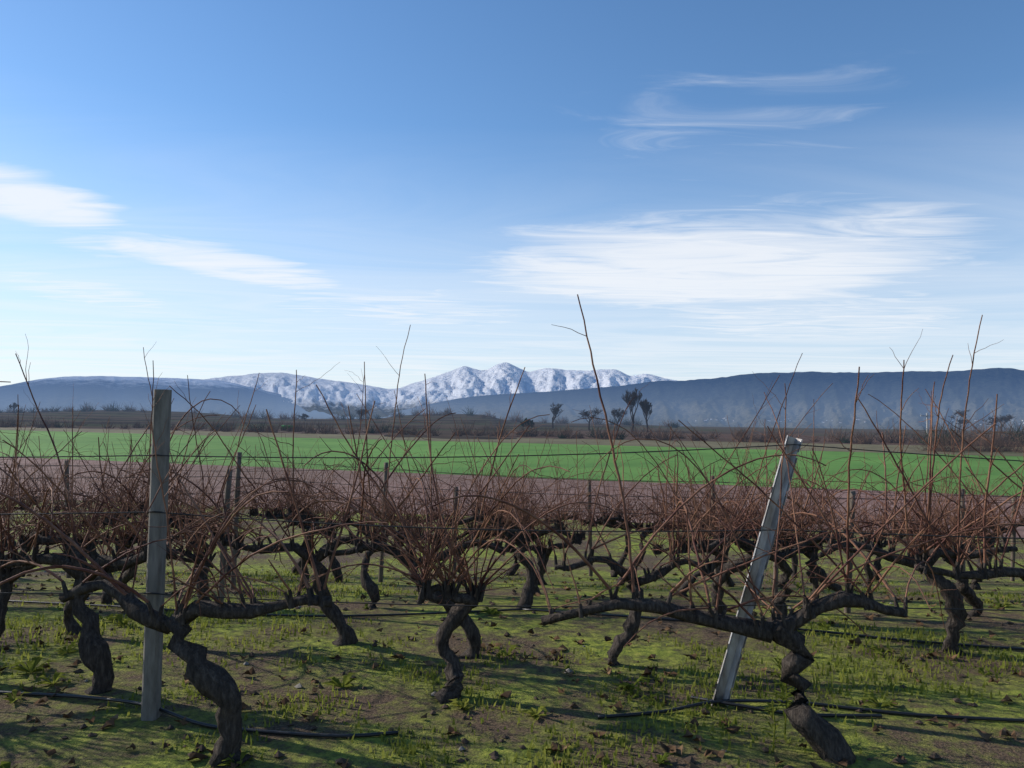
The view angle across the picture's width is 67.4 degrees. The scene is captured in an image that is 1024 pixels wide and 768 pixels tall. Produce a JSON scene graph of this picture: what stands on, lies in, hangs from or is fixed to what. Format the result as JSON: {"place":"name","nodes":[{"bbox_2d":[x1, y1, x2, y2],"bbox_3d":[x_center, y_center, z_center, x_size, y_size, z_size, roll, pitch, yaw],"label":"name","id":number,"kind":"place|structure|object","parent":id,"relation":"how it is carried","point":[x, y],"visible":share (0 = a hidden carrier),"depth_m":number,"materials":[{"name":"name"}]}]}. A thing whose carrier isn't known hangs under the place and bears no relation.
{"place":"outdoors","nodes":[
{"label":"outdoors","id":0,"kind":"place"},
{"bbox_2d":[0,376,364,418],"bbox_3d":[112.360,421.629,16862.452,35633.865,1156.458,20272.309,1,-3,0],"label":"hill","id":1,"kind":"structure","parent":0,"point":[98,392],"depth_m":15014.07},
{"bbox_2d":[204,362,676,417],"bbox_3d":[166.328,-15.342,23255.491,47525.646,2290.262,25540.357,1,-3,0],"label":"snowy mountain range","id":2,"kind":"structure","parent":0,"point":[466,381],"depth_m":24179.13,"materials":[{"name":"white snow"}]},
{"bbox_2d":[1,427,1008,446],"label":"bushes","id":3,"kind":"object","parent":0,"point":[725,437],"depth_m":100.16,"materials":[{"name":"green plant"}]},
{"bbox_2d":[0,428,1023,767],"bbox_3d":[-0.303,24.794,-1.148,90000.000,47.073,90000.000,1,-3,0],"label":"terrain","id":4,"kind":"structure","parent":0,"point":[400,704],"depth_m":4.44,"materials":[{"name":"green plant"}]},
{"bbox_2d":[141,389,171,720],"bbox_3d":[-1.784,0.992,3.833,0.084,1.930,0.087,1,-3,0],"label":"concrete post","id":5,"kind":"object","parent":4,"relation":"on","point":[153,646],"visible":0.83,"depth_m":3.82,"materials":[{"name":"grey concrete"}]},
{"bbox_2d":[0,444,1023,610],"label":"trellis wires","id":6,"kind":"object","parent":5,"relation":"attached to","point":[317,522],"visible":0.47,"depth_m":3.90,"materials":[{"name":"grey metal"}]},
{"bbox_2d":[0,575,1012,767],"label":"weeds","id":7,"kind":"object","parent":4,"relation":"on","point":[36,660],"visible":0.7,"depth_m":4.23,"materials":[{"name":"green plant"}]},
{"bbox_2d":[0,370,1020,616],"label":"vines","id":8,"kind":"object","parent":4,"relation":"on","point":[528,590],"visible":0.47,"depth_m":6.39,"materials":[{"name":"brown plant"}]},
{"bbox_2d":[0,294,1023,767],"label":"vine rows","id":9,"kind":"object","parent":4,"relation":"on","point":[216,684],"visible":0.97,"depth_m":4.19,"materials":[{"name":"brown plant"}]},
{"bbox_2d":[0,416,1023,596],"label":"vines","id":10,"kind":"object","parent":4,"relation":"on","point":[129,573],"visible":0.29,"depth_m":7.48,"materials":[{"name":"brown plant"}]},
{"bbox_2d":[0,405,1023,589],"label":"vines","id":11,"kind":"object","parent":4,"relation":"on","point":[974,585],"visible":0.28,"depth_m":8.65,"materials":[{"name":"brown plant"}]},
{"bbox_2d":[0,561,1023,767],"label":"weeds","id":12,"kind":"object","parent":4,"relation":"on","point":[1004,731],"visible":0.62,"depth_m":4.30,"materials":[{"name":"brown plant"}]},
{"bbox_2d":[0,418,1023,581],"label":"vines","id":13,"kind":"object","parent":4,"relation":"on","point":[794,560],"visible":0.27,"depth_m":9.80,"materials":[{"name":"brown plant"}]},
{"bbox_2d":[0,600,1023,737],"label":"drip hose","id":14,"kind":"object","parent":4,"relation":"on","point":[731,702],"visible":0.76,"depth_m":4.00,"materials":[{"name":"black rubber"}]},
{"bbox_2d":[12,562,1023,767],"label":"soil clods","id":15,"kind":"object","parent":4,"relation":"on","point":[494,755],"visible":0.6,"depth_m":4.01,"materials":[{"name":"brown soil"}]},
{"bbox_2d":[64,452,1016,612],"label":"trellis posts","id":16,"kind":"object","parent":4,"relation":"on","point":[237,495],"visible":0.3,"depth_m":7.54,"materials":[{"name":"grey wood"}]},
{"bbox_2d":[711,435,802,705],"bbox_3d":[1.272,1.115,4.100,0.548,1.687,0.047,1,-3,3],"label":"leaning post","id":17,"kind":"object","parent":4,"relation":"on","point":[731,663],"visible":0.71,"depth_m":4.11,"materials":[{"name":"grey wood"}]},
{"bbox_2d":[920,413,933,435],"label":"utility pole","id":18,"kind":"object","parent":4,"relation":"on","point":[926,415],"visible":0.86,"depth_m":114.10,"materials":[{"name":"grey concrete"}]},
{"bbox_2d":[0,430,1023,495],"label":"green field","id":19,"kind":"structure","parent":0,"point":[215,447],"depth_m":42.21,"materials":[{"name":"green plant"}]},
{"bbox_2d":[0,456,1023,537],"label":"ploughed field","id":20,"kind":"structure","parent":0,"point":[345,475],"depth_m":23.80,"materials":[{"name":"soil"}]},
{"bbox_2d":[0,410,1023,439],"bbox_3d":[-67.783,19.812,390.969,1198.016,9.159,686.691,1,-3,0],"label":"hedgerow","id":21,"kind":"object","parent":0,"point":[119,418],"depth_m":180.82,"materials":[{"name":"green plant"}]},
{"bbox_2d":[0,388,1023,452],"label":"distant trees","id":22,"kind":"object","parent":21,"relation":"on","point":[1015,441],"visible":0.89,"depth_m":98.19,"materials":[{"name":"brown plant"}]},
{"bbox_2d":[0,428,1023,455],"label":"distant field","id":23,"kind":"structure","parent":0,"point":[690,444],"depth_m":75.81,"materials":[{"name":"brown plant"}]},
{"bbox_2d":[0,0,1023,388],"label":"sky","id":24,"kind":"structure","parent":0,"point":[721,188],"materials":[{"name":"blue"}]},
{"bbox_2d":[379,368,1023,430],"bbox_3d":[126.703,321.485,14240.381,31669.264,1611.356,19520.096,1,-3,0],"label":"hill","id":25,"kind":"structure","parent":0,"point":[700,401],"depth_m":12483.46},
{"bbox_2d":[695,418,1023,424],"bbox_3d":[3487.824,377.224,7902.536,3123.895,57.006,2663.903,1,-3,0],"label":"village houses","id":26,"kind":"structure","parent":25,"relation":"on","point":[826,420],"depth_m":7785.22,"materials":[{"name":"tile"}]}
]}

